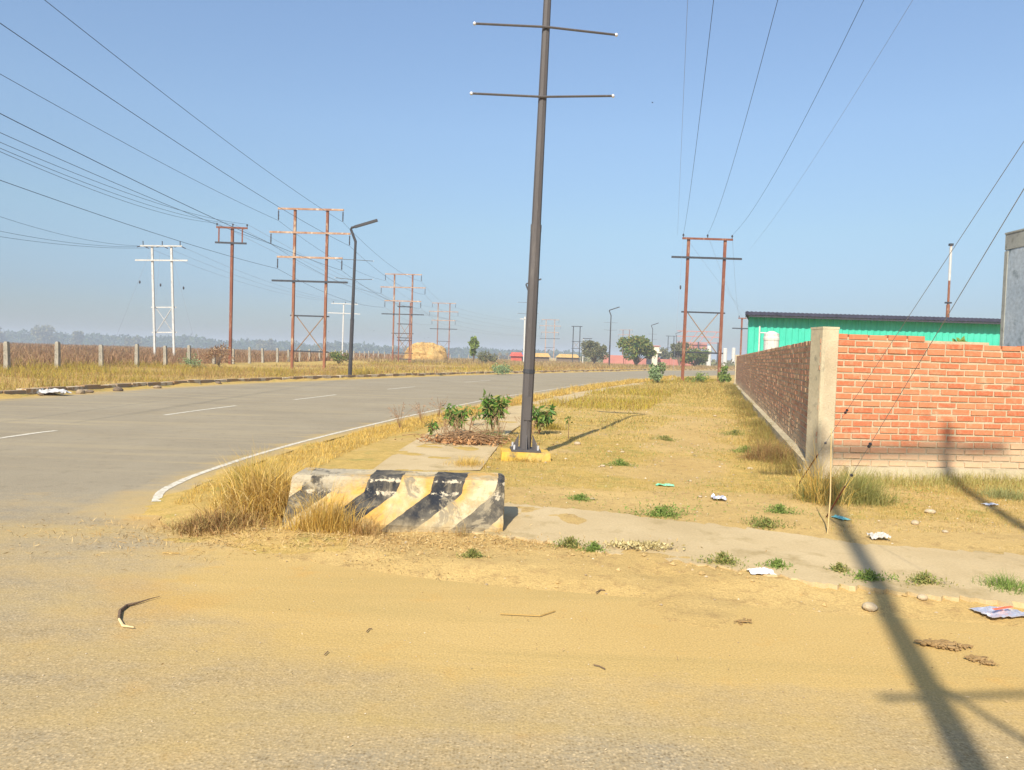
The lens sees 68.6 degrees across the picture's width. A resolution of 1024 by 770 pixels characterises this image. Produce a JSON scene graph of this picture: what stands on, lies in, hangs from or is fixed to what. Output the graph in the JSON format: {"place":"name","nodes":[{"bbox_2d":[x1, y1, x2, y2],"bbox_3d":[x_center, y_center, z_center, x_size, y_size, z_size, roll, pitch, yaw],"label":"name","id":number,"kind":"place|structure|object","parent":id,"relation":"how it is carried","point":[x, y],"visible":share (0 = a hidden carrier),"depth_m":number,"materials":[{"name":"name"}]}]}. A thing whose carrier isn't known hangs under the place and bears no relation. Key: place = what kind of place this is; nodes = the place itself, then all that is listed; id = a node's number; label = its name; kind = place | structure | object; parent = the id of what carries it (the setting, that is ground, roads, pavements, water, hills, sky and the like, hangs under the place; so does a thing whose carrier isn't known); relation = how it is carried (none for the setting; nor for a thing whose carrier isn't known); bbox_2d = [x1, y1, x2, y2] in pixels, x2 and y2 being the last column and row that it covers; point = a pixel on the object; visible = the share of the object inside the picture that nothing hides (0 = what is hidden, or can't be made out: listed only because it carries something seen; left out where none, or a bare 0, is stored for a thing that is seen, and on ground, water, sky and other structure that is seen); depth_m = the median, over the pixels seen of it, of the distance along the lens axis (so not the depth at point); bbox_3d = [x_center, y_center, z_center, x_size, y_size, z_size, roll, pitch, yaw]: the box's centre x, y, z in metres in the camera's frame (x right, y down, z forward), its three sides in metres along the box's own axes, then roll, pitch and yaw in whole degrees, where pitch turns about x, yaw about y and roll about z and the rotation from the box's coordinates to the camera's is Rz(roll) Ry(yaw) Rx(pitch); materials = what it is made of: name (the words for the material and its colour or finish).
{"place":"outdoors","nodes":[
{"label":"outdoors","id":0,"kind":"place"},
{"bbox_2d":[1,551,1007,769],"bbox_3d":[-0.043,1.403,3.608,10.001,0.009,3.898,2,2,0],"label":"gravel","id":1,"kind":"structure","parent":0,"point":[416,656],"depth_m":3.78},
{"bbox_2d":[0,370,1023,769],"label":"road","id":2,"kind":"structure","parent":0,"point":[820,700],"depth_m":3.87,"materials":[{"name":"asphalt"}]},
{"bbox_2d":[36,388,70,394],"bbox_3d":[-13.223,0.174,21.516,0.975,0.182,0.530,2,2,0],"label":"plastic bag","id":3,"kind":"object","parent":2,"relation":"on","point":[58,391],"visible":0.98,"depth_m":21.38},
{"bbox_2d":[117,596,159,627],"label":"dry stalk","id":4,"kind":"object","parent":2,"relation":"on","point":[121,609],"visible":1,"depth_m":4.33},
{"bbox_2d":[151,375,679,501],"bbox_3d":[6.201,-0.036,44.001,3.220,0.001,75.773,2,2,17],"label":"road marking","id":5,"kind":"object","parent":2,"relation":"on","point":[158,494],"visible":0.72,"depth_m":9.97,"materials":[{"name":"paint"}]},
{"bbox_2d":[914,638,961,648],"bbox_3d":[2.371,1.439,4.164,0.252,0.039,0.137,2,2,0],"label":"dung clod","id":6,"kind":"object","parent":2,"relation":"on","point":[941,643],"visible":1,"depth_m":4.15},
{"bbox_2d":[0,345,1023,629],"bbox_3d":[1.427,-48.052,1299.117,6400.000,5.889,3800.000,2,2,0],"label":"ground","id":7,"kind":"structure","parent":0,"point":[672,591],"depth_m":7.11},
{"bbox_2d":[3,341,10,369],"bbox_3d":[-21.554,-1.071,32.009,0.198,1.575,0.206,2,2,3],"label":"fence post","id":8,"kind":"object","parent":7,"relation":"on","point":[6,355],"visible":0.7,"depth_m":31.92,"materials":[{"name":"concrete"}]},
{"bbox_2d":[30,325,60,343],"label":"tree","id":9,"kind":"object","parent":7,"relation":"on","point":[41,333],"visible":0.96,"depth_m":597.47,"materials":[{"name":"grey plant"}]},
{"bbox_2d":[54,342,60,367],"bbox_3d":[-21.613,-1.230,35.655,0.205,1.666,0.198,2,2,4],"label":"fence post","id":10,"kind":"object","parent":7,"relation":"on","point":[57,359],"visible":0.73,"depth_m":35.57,"materials":[{"name":"concrete"}]},
{"bbox_2d":[69,330,84,344],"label":"tree","id":11,"kind":"object","parent":7,"relation":"on","point":[78,337],"visible":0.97,"depth_m":598.29,"materials":[{"name":"grey plant"}]},
{"bbox_2d":[124,335,143,345],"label":"tree","id":12,"kind":"object","parent":7,"relation":"on","point":[129,341],"visible":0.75,"depth_m":597.71,"materials":[{"name":"grey plant"}]},
{"bbox_2d":[135,241,187,354],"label":"twin pole","id":13,"kind":"object","parent":7,"relation":"on","point":[171,260],"visible":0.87,"depth_m":65.68,"materials":[{"name":"white paint"}]},
{"bbox_2d":[0,357,390,390],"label":"verge grass","id":14,"kind":"structure","parent":7,"relation":"on","point":[100,370],"depth_m":34.74,"materials":[{"name":"plant"}]},
{"bbox_2d":[0,341,404,367],"bbox_3d":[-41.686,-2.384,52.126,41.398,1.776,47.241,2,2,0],"label":"brown scrub","id":15,"kind":"object","parent":7,"relation":"on","point":[26,354],"visible":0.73,"depth_m":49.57,"materials":[{"name":"plant"}]},
{"bbox_2d":[149,501,282,540],"bbox_3d":[-2.472,1.169,6.327,1.270,0.468,0.793,2,2,0],"label":"grass clump","id":16,"kind":"object","parent":7,"relation":"on","point":[217,524],"visible":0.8,"depth_m":6.28,"materials":[{"name":"plant"}]},
{"bbox_2d":[202,343,235,365],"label":"bush","id":17,"kind":"object","parent":7,"relation":"on","point":[212,355],"visible":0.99,"depth_m":49.72,"materials":[{"name":"brown plant"}]},
{"bbox_2d":[215,223,247,363],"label":"utility pole","id":18,"kind":"object","parent":7,"relation":"on","point":[232,243],"visible":0.88,"depth_m":55.64,"materials":[{"name":"metal"}]},
{"bbox_2d":[175,442,320,529],"bbox_3d":[-2.134,0.954,6.753,1.692,1.026,1.316,2,2,0],"label":"grass clump","id":19,"kind":"object","parent":7,"relation":"on","point":[278,487],"visible":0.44,"depth_m":6.63,"materials":[{"name":"plant"}]},
{"bbox_2d":[210,441,287,501],"bbox_3d":[-2.495,0.891,7.295,0.980,0.691,1.002,3,3,28],"label":"grass clump","id":20,"kind":"object","parent":7,"relation":"on","point":[223,492],"visible":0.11,"depth_m":7.25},
{"bbox_2d":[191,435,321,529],"bbox_3d":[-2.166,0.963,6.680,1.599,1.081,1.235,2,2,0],"label":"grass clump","id":21,"kind":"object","parent":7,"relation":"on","point":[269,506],"visible":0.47,"depth_m":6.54,"materials":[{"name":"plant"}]},
{"bbox_2d":[2,508,549,569],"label":"straw litter","id":22,"kind":"object","parent":7,"relation":"on","point":[328,543],"visible":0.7,"depth_m":5.97,"materials":[{"name":"beige plant"}]},
{"bbox_2d":[2,328,598,359],"bbox_3d":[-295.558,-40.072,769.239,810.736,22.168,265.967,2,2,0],"label":"distant woodland","id":23,"kind":"object","parent":7,"relation":"on","point":[97,338],"visible":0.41,"depth_m":667.63,"materials":[{"name":"green plant"}]},
{"bbox_2d":[269,207,350,368],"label":"twin pole","id":24,"kind":"object","parent":7,"relation":"on","point":[325,282],"visible":0.99,"depth_m":53.63,"materials":[{"name":"orange paint"}]},
{"bbox_2d":[0,180,276,268],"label":"power line","id":25,"kind":"object","parent":24,"relation":"attached to","point":[119,221],"visible":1,"depth_m":31.58,"materials":[{"name":"metal"}]},
{"bbox_2d":[0,74,278,220],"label":"power line","id":26,"kind":"object","parent":24,"relation":"attached to","point":[123,142],"visible":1,"depth_m":31.53,"materials":[{"name":"metal"}]},
{"bbox_2d":[0,113,341,270],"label":"power line","id":27,"kind":"object","parent":24,"relation":"attached to","point":[138,182],"visible":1,"depth_m":23.02,"materials":[{"name":"metal"}]},
{"bbox_2d":[0,23,348,245],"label":"power line","id":28,"kind":"object","parent":24,"relation":"attached to","point":[145,121],"visible":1,"depth_m":22.61,"materials":[{"name":"metal"}]},
{"bbox_2d":[45,0,340,220],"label":"power line","id":29,"kind":"object","parent":24,"relation":"attached to","point":[171,99],"visible":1,"depth_m":25.70,"materials":[{"name":"metal"}]},
{"bbox_2d":[265,477,374,533],"bbox_3d":[-1.580,0.982,6.272,1.081,0.565,0.735,2,2,0],"label":"grass clump","id":30,"kind":"object","parent":7,"relation":"on","point":[320,520],"visible":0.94,"depth_m":6.23,"materials":[{"name":"plant"}]},
{"bbox_2d":[329,350,348,362],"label":"bush","id":31,"kind":"object","parent":7,"relation":"on","point":[335,356],"visible":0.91,"depth_m":74.74,"materials":[{"name":"green plant"}]},
{"bbox_2d":[335,219,377,374],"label":"street lamp","id":32,"kind":"object","parent":7,"relation":"on","point":[353,304],"visible":0.99,"depth_m":40.80,"materials":[{"name":"metal"}]},
{"bbox_2d":[337,508,392,536],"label":"grass clump","id":33,"kind":"object","parent":7,"relation":"on","point":[372,530],"visible":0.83,"depth_m":6.16,"materials":[{"name":"plant"}]},
{"bbox_2d":[0,369,734,393],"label":"kerb","id":34,"kind":"structure","parent":7,"relation":"on","point":[35,390],"depth_m":32.05,"materials":[{"name":"concrete"}]},
{"bbox_2d":[282,468,504,532],"bbox_3d":[-1.001,1.007,6.677,1.867,0.434,0.766,2,2,0],"label":"concrete barrier","id":35,"kind":"object","parent":7,"relation":"on","point":[418,501],"visible":0.94,"depth_m":6.48,"materials":[{"name":"paint"}]},
{"bbox_2d":[380,273,425,361],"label":"twin pole","id":36,"kind":"object","parent":7,"relation":"on","point":[394,314],"visible":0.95,"depth_m":96.60,"materials":[{"name":"orange paint"}]},
{"bbox_2d":[397,302,411,362],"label":"twin pole","id":37,"kind":"object","parent":7,"relation":"on","point":[409,324],"visible":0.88,"depth_m":91.82,"materials":[{"name":"metal"}]},
{"bbox_2d":[174,375,675,504],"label":"verge grass","id":38,"kind":"structure","parent":7,"relation":"on","point":[518,399],"depth_m":13.18,"materials":[{"name":"plant"}]},
{"bbox_2d":[404,341,447,360],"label":"haystack","id":39,"kind":"object","parent":7,"relation":"on","point":[429,350],"visible":0.71,"depth_m":126.09,"materials":[{"name":"plant"}]},
{"bbox_2d":[154,359,708,373],"bbox_3d":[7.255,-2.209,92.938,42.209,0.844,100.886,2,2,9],"label":"verge grass","id":40,"kind":"structure","parent":7,"relation":"on","point":[436,370],"depth_m":71.05,"materials":[{"name":"plant"}]},
{"bbox_2d":[429,303,456,358],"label":"twin pole","id":41,"kind":"object","parent":7,"relation":"on","point":[449,320],"visible":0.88,"depth_m":149.51,"materials":[{"name":"orange paint"}]},
{"bbox_2d":[149,527,766,561],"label":"straw litter","id":42,"kind":"object","parent":7,"relation":"on","point":[424,542],"visible":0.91,"depth_m":5.96,"materials":[{"name":"beige plant"}]},
{"bbox_2d":[443,455,496,468],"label":"grass clump","id":43,"kind":"object","parent":7,"relation":"on","point":[465,462],"visible":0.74,"depth_m":10.06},
{"bbox_2d":[456,547,491,557],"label":"weed","id":44,"kind":"object","parent":7,"relation":"on","point":[471,552],"visible":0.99,"depth_m":5.56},
{"bbox_2d":[468,336,479,361],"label":"shrub","id":45,"kind":"object","parent":7,"relation":"on","point":[474,343],"visible":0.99,"depth_m":104.66,"materials":[{"name":"green plant"}]},
{"bbox_2d":[476,351,498,362],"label":"bush","id":46,"kind":"object","parent":7,"relation":"on","point":[483,357],"visible":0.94,"depth_m":111.36,"materials":[{"name":"green plant"}]},
{"bbox_2d":[490,362,512,374],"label":"bush","id":47,"kind":"object","parent":7,"relation":"on","point":[499,370],"visible":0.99,"depth_m":57.27,"materials":[{"name":"green plant"}]},
{"bbox_2d":[373,382,645,470],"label":"footpath","id":48,"kind":"structure","parent":7,"relation":"on","point":[423,462],"depth_m":11.39,"materials":[{"name":"concrete"}]},
{"bbox_2d":[440,403,469,432],"bbox_3d":[-1.061,0.625,13.869,0.562,0.560,0.496,2,2,0],"label":"sapling","id":49,"kind":"object","parent":48,"relation":"on","point":[449,412],"visible":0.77,"depth_m":13.82,"materials":[{"name":"green plant"}]},
{"bbox_2d":[395,412,553,446],"bbox_3d":[-0.623,0.747,12.497,2.640,0.572,1.065,2,2,0],"label":"brush pile","id":50,"kind":"object","parent":48,"relation":"on","point":[465,437],"visible":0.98,"depth_m":12.38,"materials":[{"name":"brown plant"}]},
{"bbox_2d":[478,388,511,432],"bbox_3d":[-0.318,0.498,13.874,0.682,0.856,0.484,2,2,0],"label":"sapling","id":51,"kind":"object","parent":48,"relation":"on","point":[487,404],"visible":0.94,"depth_m":13.82,"materials":[{"name":"green plant"}]},
{"bbox_2d":[470,0,617,461],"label":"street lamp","id":52,"kind":"object","parent":7,"relation":"on","point":[534,451],"visible":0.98,"depth_m":10.67,"materials":[{"name":"metal"}]},
{"bbox_2d":[524,396,531,419],"bbox_3d":[0.224,0.336,10.747,0.100,0.340,0.012,3,2,-4],"label":"access door","id":53,"kind":"structure","parent":52,"relation":"in","point":[527,402],"depth_m":10.74,"materials":[{"name":"paint"}]},
{"bbox_2d":[353,356,734,368],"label":"brown scrub","id":54,"kind":"object","parent":7,"relation":"on","point":[537,363],"visible":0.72,"depth_m":111.62,"materials":[{"name":"plant"}]},
{"bbox_2d":[532,404,556,433],"bbox_3d":[0.545,0.594,14.274,0.659,0.687,0.674,2,2,0],"label":"sapling","id":55,"kind":"object","parent":7,"relation":"on","point":[540,417],"visible":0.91,"depth_m":14.20,"materials":[{"name":"green plant"}]},
{"bbox_2d":[346,533,779,591],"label":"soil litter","id":56,"kind":"object","parent":7,"relation":"on","point":[430,552],"visible":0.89,"depth_m":5.67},
{"bbox_2d":[556,354,578,362],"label":"hut","id":57,"kind":"object","parent":7,"relation":"on","point":[565,357],"visible":0.72,"depth_m":168.90,"materials":[{"name":"yellow plant"}]},
{"bbox_2d":[575,541,609,552],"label":"weed","id":58,"kind":"object","parent":7,"relation":"on","point":[593,546],"visible":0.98,"depth_m":5.80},
{"bbox_2d":[580,340,608,363],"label":"tree","id":59,"kind":"object","parent":7,"relation":"on","point":[595,351],"visible":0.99,"depth_m":134.35,"materials":[{"name":"green plant"}]},
{"bbox_2d":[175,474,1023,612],"bbox_3d":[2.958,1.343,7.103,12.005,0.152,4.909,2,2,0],"label":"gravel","id":60,"kind":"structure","parent":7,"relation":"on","point":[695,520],"depth_m":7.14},
{"bbox_2d":[431,404,791,478],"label":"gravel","id":61,"kind":"structure","parent":7,"relation":"on","point":[631,440],"depth_m":13.21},
{"bbox_2d":[469,378,776,444],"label":"dry grass","id":62,"kind":"structure","parent":7,"relation":"on","point":[703,390],"depth_m":26.87,"materials":[{"name":"plant"}]},
{"bbox_2d":[533,376,716,411],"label":"verge grass","id":63,"kind":"structure","parent":7,"relation":"on","point":[609,404],"depth_m":25.11,"materials":[{"name":"plant"}]},
{"bbox_2d":[616,335,657,364],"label":"tree","id":64,"kind":"object","parent":7,"relation":"on","point":[633,347],"visible":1,"depth_m":118.40,"materials":[{"name":"green plant"}]},
{"bbox_2d":[572,501,708,520],"bbox_3d":[1.284,1.210,7.234,1.412,0.185,0.640,2,2,5],"label":"weed","id":65,"kind":"object","parent":7,"relation":"on","point":[661,511],"visible":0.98,"depth_m":7.23,"materials":[{"name":"plant"}]},
{"bbox_2d":[603,355,693,365],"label":"compound wall","id":66,"kind":"structure","parent":7,"relation":"on","point":[618,359],"depth_m":150.25,"materials":[{"name":"red paint"}]},
{"bbox_2d":[355,545,944,606],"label":"soil clods","id":67,"kind":"object","parent":7,"relation":"on","point":[618,569],"visible":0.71,"depth_m":5.48,"materials":[{"name":"soil"}]},
{"bbox_2d":[648,362,666,382],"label":"bush","id":68,"kind":"object","parent":7,"relation":"on","point":[656,374],"visible":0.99,"depth_m":45.89,"materials":[{"name":"green plant"}]},
{"bbox_2d":[580,354,734,366],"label":"distant scrub","id":69,"kind":"object","parent":7,"relation":"on","point":[713,362],"visible":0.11,"depth_m":186.44,"materials":[{"name":"green plant"}]},
{"bbox_2d":[670,342,690,365],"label":"tree","id":70,"kind":"object","parent":7,"relation":"on","point":[676,348],"visible":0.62,"depth_m":149.78,"materials":[{"name":"green plant"}]},
{"bbox_2d":[680,346,711,365],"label":"tree","id":71,"kind":"object","parent":7,"relation":"on","point":[699,358],"visible":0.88,"depth_m":138.86,"materials":[{"name":"green plant"}]},
{"bbox_2d":[677,330,718,361],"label":"switchyard gantry","id":72,"kind":"object","parent":7,"relation":"on","point":[697,345],"visible":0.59,"depth_m":229.85,"materials":[{"name":"metal"}]},
{"bbox_2d":[671,234,741,380],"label":"twin pole","id":73,"kind":"object","parent":7,"relation":"on","point":[721,312],"visible":0.92,"depth_m":50.72,"materials":[{"name":"metal"}]},
{"bbox_2d":[717,365,731,381],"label":"bush","id":74,"kind":"object","parent":7,"relation":"on","point":[723,376],"visible":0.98,"depth_m":48.71,"materials":[{"name":"green plant"}]},
{"bbox_2d":[472,502,1023,608],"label":"footpath","id":75,"kind":"structure","parent":7,"relation":"on","point":[810,558],"depth_m":5.92,"materials":[{"name":"concrete"}]},
{"bbox_2d":[546,536,589,548],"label":"weed","id":76,"kind":"object","parent":75,"relation":"on","point":[569,541],"visible":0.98,"depth_m":5.90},
{"bbox_2d":[590,538,701,551],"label":"dead leaves","id":77,"kind":"object","parent":75,"relation":"on","point":[638,545],"visible":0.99,"depth_m":5.88,"materials":[{"name":"beige plant"}]},
{"bbox_2d":[691,551,748,570],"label":"weed","id":78,"kind":"object","parent":75,"relation":"on","point":[721,558],"visible":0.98,"depth_m":5.52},
{"bbox_2d":[747,567,776,574],"bbox_3d":[1.774,1.317,5.332,0.196,0.035,0.113,2,2,0],"label":"plastic bag","id":79,"kind":"object","parent":75,"relation":"on","point":[763,570],"visible":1,"depth_m":5.31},
{"bbox_2d":[755,557,795,572],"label":"weed","id":80,"kind":"object","parent":75,"relation":"on","point":[776,563],"visible":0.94,"depth_m":5.47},
{"bbox_2d":[825,561,853,572],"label":"weed","id":81,"kind":"object","parent":75,"relation":"on","point":[839,567],"visible":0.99,"depth_m":5.41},
{"bbox_2d":[835,568,904,587],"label":"weed","id":82,"kind":"object","parent":75,"relation":"on","point":[870,575],"visible":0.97,"depth_m":5.21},
{"bbox_2d":[894,569,963,587],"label":"weed","id":83,"kind":"object","parent":75,"relation":"on","point":[921,578],"visible":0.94,"depth_m":5.17,"materials":[{"name":"plant"}]},
{"bbox_2d":[972,570,1023,595],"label":"grass clump","id":84,"kind":"object","parent":75,"relation":"on","point":[1011,583],"visible":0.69,"depth_m":5.15,"materials":[{"name":"plant"}]},
{"bbox_2d":[479,435,1023,533],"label":"dry grass","id":85,"kind":"structure","parent":7,"relation":"on","point":[744,469],"depth_m":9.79,"materials":[{"name":"plant"}]},
{"bbox_2d":[506,384,1019,521],"bbox_3d":[6.220,0.675,26.152,13.515,0.296,37.861,2,2,0],"label":"green cover","id":86,"kind":"object","parent":7,"relation":"on","point":[694,457],"visible":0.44,"depth_m":11.63,"materials":[{"name":"plant"}]},
{"bbox_2d":[721,383,808,476],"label":"dry grass","id":87,"kind":"structure","parent":7,"relation":"on","point":[745,405],"depth_m":15.91,"materials":[{"name":"plant"}]},
{"bbox_2d":[737,433,795,463],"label":"grass clump","id":88,"kind":"object","parent":7,"relation":"on","point":[762,451],"visible":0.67,"depth_m":11.41,"materials":[{"name":"plant"}]},
{"bbox_2d":[730,515,810,530],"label":"weed","id":89,"kind":"object","parent":7,"relation":"on","point":[767,522],"visible":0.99,"depth_m":6.87,"materials":[{"name":"plant"}]},
{"bbox_2d":[763,331,779,349],"bbox_3d":[11.704,-0.953,33.975,0.700,2.971,0.700,2,2,0],"label":"water tank","id":90,"kind":"object","parent":7,"relation":"on","point":[771,339],"visible":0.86,"depth_m":33.67,"materials":[{"name":"white paint"}]},
{"bbox_2d":[733,338,837,478],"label":"brick wall","id":91,"kind":"structure","parent":7,"relation":"on","point":[772,384],"depth_m":13.52,"materials":[{"name":"brick"}]},
{"bbox_2d":[754,503,819,516],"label":"weed","id":92,"kind":"object","parent":7,"relation":"on","point":[780,508],"visible":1,"depth_m":7.45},
{"bbox_2d":[755,431,881,506],"bbox_3d":[3.280,0.876,8.143,1.256,0.900,1.336,1,2,-16],"label":"grass clump","id":93,"kind":"object","parent":7,"relation":"on","point":[814,486],"visible":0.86,"depth_m":8.04,"materials":[{"name":"plant"}]},
{"bbox_2d":[791,466,847,505],"bbox_3d":[3.356,1.155,8.172,0.876,0.612,0.822,0,3,-38],"label":"grass clump","id":94,"kind":"object","parent":7,"relation":"on","point":[807,497],"visible":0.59,"depth_m":8.07,"materials":[{"name":"plant"}]},
{"bbox_2d":[827,428,831,533],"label":"reed stalk","id":95,"kind":"object","parent":7,"relation":"on","point":[830,484],"visible":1,"depth_m":6.71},
{"bbox_2d":[819,458,911,509],"bbox_3d":[3.805,1.074,8.205,1.140,0.675,1.084,0,3,-36],"label":"grass clump","id":96,"kind":"object","parent":7,"relation":"on","point":[872,496],"visible":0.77,"depth_m":8.09,"materials":[{"name":"plant"}]},
{"bbox_2d":[745,311,1000,353],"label":"green shed","id":97,"kind":"structure","parent":7,"relation":"on","point":[790,328],"depth_m":35.88,"materials":[{"name":"metal"}]},
{"bbox_2d":[944,243,953,316],"bbox_3d":[23.141,-3.431,39.867,0.300,8.125,0.180,2,2,0],"label":"antenna pole","id":98,"kind":"object","parent":97,"relation":"on","point":[948,302],"visible":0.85,"depth_m":39.75,"materials":[{"name":"metal"}]},
{"bbox_2d":[799,141,1023,483],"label":"stay wire","id":99,"kind":"object","parent":7,"relation":"attached to","point":[846,411],"visible":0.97,"depth_m":5.57,"materials":[{"name":"metal"}]},
{"bbox_2d":[805,327,1023,480],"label":"brick wall","id":100,"kind":"structure","parent":7,"relation":"on","point":[958,406],"depth_m":10.08,"materials":[{"name":"brick"}]},
{"bbox_2d":[826,467,1023,496],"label":"dry grass","id":101,"kind":"structure","parent":7,"relation":"on","point":[969,480],"depth_m":9.58,"materials":[{"name":"plant"}]},
{"bbox_2d":[826,189,1023,516],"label":"stay wire","id":102,"kind":"object","parent":7,"relation":"attached to","point":[868,446],"visible":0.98,"depth_m":4.67,"materials":[{"name":"metal"}]},
{"bbox_2d":[969,606,1023,617],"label":"snack packet","id":103,"kind":"object","parent":7,"relation":"on","point":[996,612],"visible":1,"depth_m":4.69,"materials":[{"name":"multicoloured plastic"}]},
{"bbox_2d":[970,484,1023,501],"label":"grass clump","id":104,"kind":"object","parent":7,"relation":"on","point":[1006,494],"visible":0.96,"depth_m":8.78,"materials":[{"name":"plant"}]},
{"bbox_2d":[0,0,1023,360],"label":"sky","id":105,"kind":"structure","parent":0,"point":[366,109],"materials":[{"name":"blue"}]},
{"bbox_2d":[999,228,1023,346],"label":"plastered building","id":106,"kind":"structure","parent":0,"point":[1012,323],"depth_m":13.85,"materials":[{"name":"grey paint"}]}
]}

